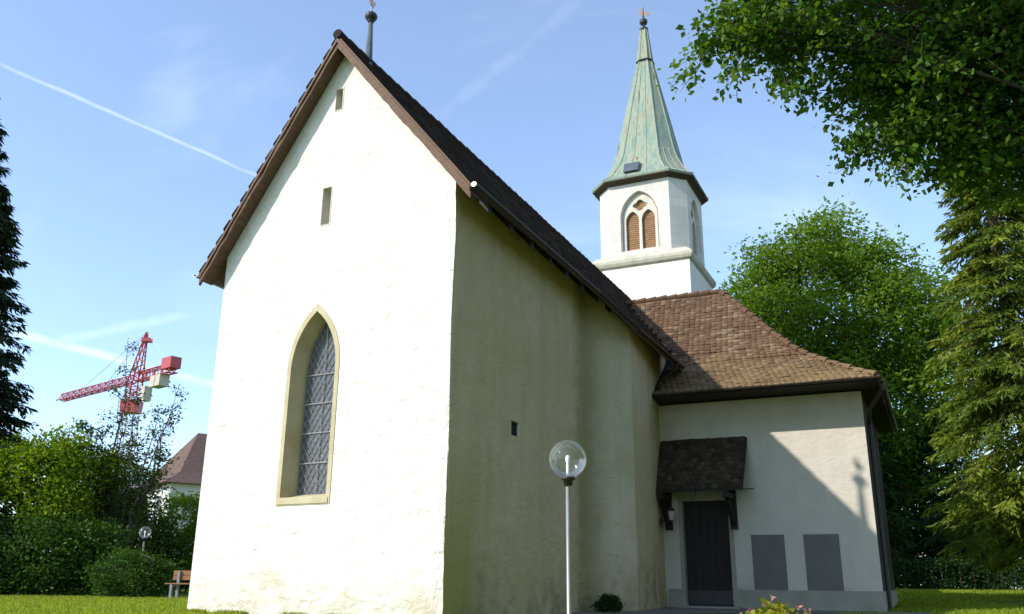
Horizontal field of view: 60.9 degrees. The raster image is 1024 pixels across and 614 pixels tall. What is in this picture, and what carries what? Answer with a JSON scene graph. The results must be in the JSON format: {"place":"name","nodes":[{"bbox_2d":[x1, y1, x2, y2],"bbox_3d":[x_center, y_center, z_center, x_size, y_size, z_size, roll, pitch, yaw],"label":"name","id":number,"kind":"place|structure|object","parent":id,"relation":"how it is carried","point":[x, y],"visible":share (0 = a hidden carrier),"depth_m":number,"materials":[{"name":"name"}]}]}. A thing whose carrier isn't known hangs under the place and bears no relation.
{"place":"outdoors","nodes":[
{"label":"outdoors","id":0,"kind":"place"},
{"bbox_2d":[0,0,1022,516],"label":"sky","id":1,"kind":"structure","parent":0,"point":[137,130],"materials":[{"name":"blue"}]},
{"bbox_2d":[0,585,1023,613],"bbox_3d":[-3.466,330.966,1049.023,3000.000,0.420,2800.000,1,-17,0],"label":"lawn","id":2,"kind":"structure","parent":0,"point":[1013,602],"depth_m":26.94,"materials":[{"name":"green plant"}]},
{"bbox_2d":[0,98,46,593],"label":"conifer tree","id":3,"kind":"object","parent":2,"relation":"on","point":[9,399],"visible":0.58,"depth_m":33.58,"materials":[{"name":"green plant"}]},
{"bbox_2d":[0,501,52,594],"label":"bush","id":4,"kind":"object","parent":2,"relation":"on","point":[6,531],"visible":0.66,"depth_m":27.55,"materials":[{"name":"green plant"}]},
{"bbox_2d":[0,423,123,592],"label":"bush","id":5,"kind":"object","parent":2,"relation":"on","point":[21,460],"visible":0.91,"depth_m":29.38,"materials":[{"name":"green plant"}]},
{"bbox_2d":[0,507,138,595],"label":"bush","id":6,"kind":"object","parent":2,"relation":"on","point":[82,543],"visible":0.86,"depth_m":27.62,"materials":[{"name":"green plant"}]},
{"bbox_2d":[4,481,159,590],"bbox_3d":[-18.956,9.728,37.595,7.078,5.295,4.443,9,-19,-24],"label":"bush","id":7,"kind":"object","parent":2,"relation":"on","point":[72,509],"depth_m":37.70,"materials":[{"name":"green plant"}]},
{"bbox_2d":[38,455,146,580],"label":"apartment block","id":8,"kind":"structure","parent":2,"relation":"on","point":[119,476],"depth_m":100.07,"materials":[{"name":"concrete"}]},
{"bbox_2d":[60,417,136,588],"bbox_3d":[-15.066,7.125,31.039,2.934,6.379,1.819,1,-17,0],"label":"lime tree","id":9,"kind":"object","parent":2,"relation":"on","point":[109,474],"visible":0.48,"depth_m":31.28,"materials":[{"name":"green plant"}]},
{"bbox_2d":[56,332,181,460],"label":"tower crane","id":10,"kind":"object","parent":2,"relation":"on","point":[169,364],"visible":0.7,"depth_m":151.38,"materials":[{"name":"red painted steel"},{"name":"concrete"}]},
{"bbox_2d":[45,488,192,592],"bbox_3d":[-15.932,9.378,35.404,6.264,4.693,4.200,1,-17,0],"label":"bush","id":11,"kind":"object","parent":2,"relation":"on","point":[160,524],"visible":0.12,"depth_m":35.16,"materials":[{"name":"green plant"}]},
{"bbox_2d":[76,338,189,593],"bbox_3d":[-14.051,5.780,32.075,4.682,9.422,3.742,1,-17,0],"label":"sparse tree","id":12,"kind":"object","parent":2,"relation":"on","point":[111,504],"visible":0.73,"depth_m":31.51,"materials":[{"name":"green plant"}]},
{"bbox_2d":[82,545,187,597],"bbox_3d":[-11.629,8.239,26.780,3.147,1.776,2.270,1,-17,0],"label":"bush","id":13,"kind":"object","parent":2,"relation":"on","point":[139,578],"visible":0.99,"depth_m":26.48,"materials":[{"name":"green plant"}]},
{"bbox_2d":[136,526,150,594],"bbox_3d":[-12.088,8.336,28.368,0.380,2.310,0.380,1,-17,0],"label":"globe lamp","id":14,"kind":"object","parent":2,"relation":"on","point":[144,538],"visible":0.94,"depth_m":28.66,"materials":[{"name":"metal"}]},
{"bbox_2d":[128,433,206,585],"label":"house","id":15,"kind":"structure","parent":2,"relation":"on","point":[188,476],"depth_m":61.14,"materials":[{"name":"tile"}]},
{"bbox_2d":[155,494,161,515],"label":"window","id":16,"kind":"structure","parent":15,"relation":"in","point":[160,494],"depth_m":60.23,"materials":[{"name":"glass"}]},
{"bbox_2d":[149,490,199,592],"bbox_3d":[-13.511,9.919,36.852,4.708,4.582,3.727,1,-17,0],"label":"bush","id":17,"kind":"object","parent":2,"relation":"on","point":[184,502],"visible":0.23,"depth_m":36.37,"materials":[{"name":"green plant"}]},
{"bbox_2d":[165,570,190,597],"bbox_3d":[-9.287,8.204,25.691,1.800,0.810,0.495,-2,-18,8],"label":"park bench","id":18,"kind":"object","parent":2,"relation":"on","point":[178,575],"visible":0.36,"depth_m":25.99,"materials":[{"name":"brown wood"}]},
{"bbox_2d":[187,0,897,613],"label":"church","id":19,"kind":"structure","parent":2,"relation":"on","point":[437,342],"depth_m":17.05,"materials":[{"name":"white paint"}]},
{"bbox_2d":[275,304,339,505],"bbox_3d":[-3.500,1.740,15.768,1.240,3.650,0.496,-9,-20,28],"label":"lancet window","id":20,"kind":"structure","parent":19,"relation":"in","point":[310,402],"depth_m":15.82,"materials":[{"name":"stone"}]},
{"bbox_2d":[319,185,332,226],"bbox_3d":[-3.471,-1.891,16.874,0.260,0.820,0.388,-9,-20,28],"label":"slit window","id":21,"kind":"structure","parent":19,"relation":"in","point":[326,204],"depth_m":16.84,"materials":[{"name":"stone"}]},
{"bbox_2d":[334,87,344,111],"bbox_3d":[-3.344,-4.087,17.504,0.220,0.510,0.388,-9,-20,28],"label":"slit window","id":22,"kind":"structure","parent":19,"relation":"in","point":[339,97],"depth_m":17.43,"materials":[{"name":"stone"}]},
{"bbox_2d":[660,505,674,527],"bbox_3d":[4.014,5.405,22.473,0.395,0.560,0.220,-7,-19,24],"label":"wall lantern","id":23,"kind":"object","parent":19,"relation":"attached to","point":[670,510],"depth_m":22.41,"materials":[{"name":"metal"}]},
{"bbox_2d":[684,501,733,605],"bbox_3d":[5.126,6.398,22.642,1.172,2.610,0.135,-7,-19,24],"label":"door","id":24,"kind":"structure","parent":19,"relation":"in","point":[707,523],"depth_m":22.65,"materials":[{"name":"brown wood"}]},
{"bbox_2d":[751,535,787,589],"bbox_3d":[6.433,6.377,21.753,0.810,1.330,0.025,-7,-19,24],"label":"wall plaque","id":25,"kind":"object","parent":19,"relation":"attached to","point":[769,563],"depth_m":21.74,"materials":[{"name":"stone"}]},
{"bbox_2d":[803,534,843,590],"bbox_3d":[7.591,6.225,21.231,0.830,1.330,0.025,-7,-19,24],"label":"wall plaque","id":26,"kind":"object","parent":19,"relation":"attached to","point":[823,563],"depth_m":21.22,"materials":[{"name":"stone"}]},
{"bbox_2d":[549,440,585,613],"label":"globe lamp","id":27,"kind":"object","parent":2,"relation":"on","point":[567,477],"visible":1,"depth_m":10.80,"materials":[{"name":"metal"}]},
{"bbox_2d":[589,592,624,611],"bbox_3d":[1.999,6.253,18.127,0.663,0.610,0.675,-13,-22,37],"label":"box bush","id":28,"kind":"object","parent":2,"relation":"on","point":[608,603],"visible":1,"depth_m":18.04,"materials":[{"name":"green plant"}]},
{"bbox_2d":[740,594,811,613],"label":"flowering plant","id":29,"kind":"object","parent":2,"relation":"on","point":[780,607],"visible":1,"depth_m":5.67,"materials":[{"name":"green plant"}]},
{"bbox_2d":[652,0,1023,231],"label":"overhanging tree","id":30,"kind":"object","parent":2,"relation":"on","point":[918,73],"visible":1,"depth_m":10.54,"materials":[{"name":"green plant"}]},
{"bbox_2d":[717,195,1012,525],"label":"broadleaf tree","id":31,"kind":"object","parent":2,"relation":"on","point":[839,264],"visible":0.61,"depth_m":43.04,"materials":[{"name":"green plant"}]},
{"bbox_2d":[883,435,944,587],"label":"understorey tree","id":32,"kind":"object","parent":2,"relation":"on","point":[900,507],"visible":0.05,"depth_m":45.68,"materials":[{"name":"green plant"}]},
{"bbox_2d":[877,433,954,589],"bbox_3d":[16.943,9.014,40.339,6.171,10.246,6.146,1,-17,0],"label":"yew tree","id":33,"kind":"object","parent":2,"relation":"on","point":[898,535],"visible":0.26,"depth_m":39.38,"materials":[{"name":"green plant"}]},
{"bbox_2d":[892,556,1023,589],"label":"hedge","id":34,"kind":"object","parent":2,"relation":"on","point":[905,562],"visible":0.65,"depth_m":36.42,"materials":[{"name":"green plant"}]},
{"bbox_2d":[896,414,1023,589],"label":"yew tree","id":35,"kind":"object","parent":2,"relation":"on","point":[936,538],"visible":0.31,"depth_m":39.95,"materials":[{"name":"green plant"}]},
{"bbox_2d":[914,464,1023,589],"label":"understorey tree","id":36,"kind":"object","parent":2,"relation":"on","point":[959,479],"visible":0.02,"depth_m":46.38,"materials":[{"name":"green plant"}]},
{"bbox_2d":[917,90,1023,582],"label":"spruce tree","id":37,"kind":"object","parent":2,"relation":"on","point":[988,402],"visible":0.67,"depth_m":29.31,"materials":[{"name":"green plant"}]},
{"bbox_2d":[560,607,930,613],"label":"path","id":38,"kind":"structure","parent":0,"point":[668,610],"depth_m":19.43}
]}

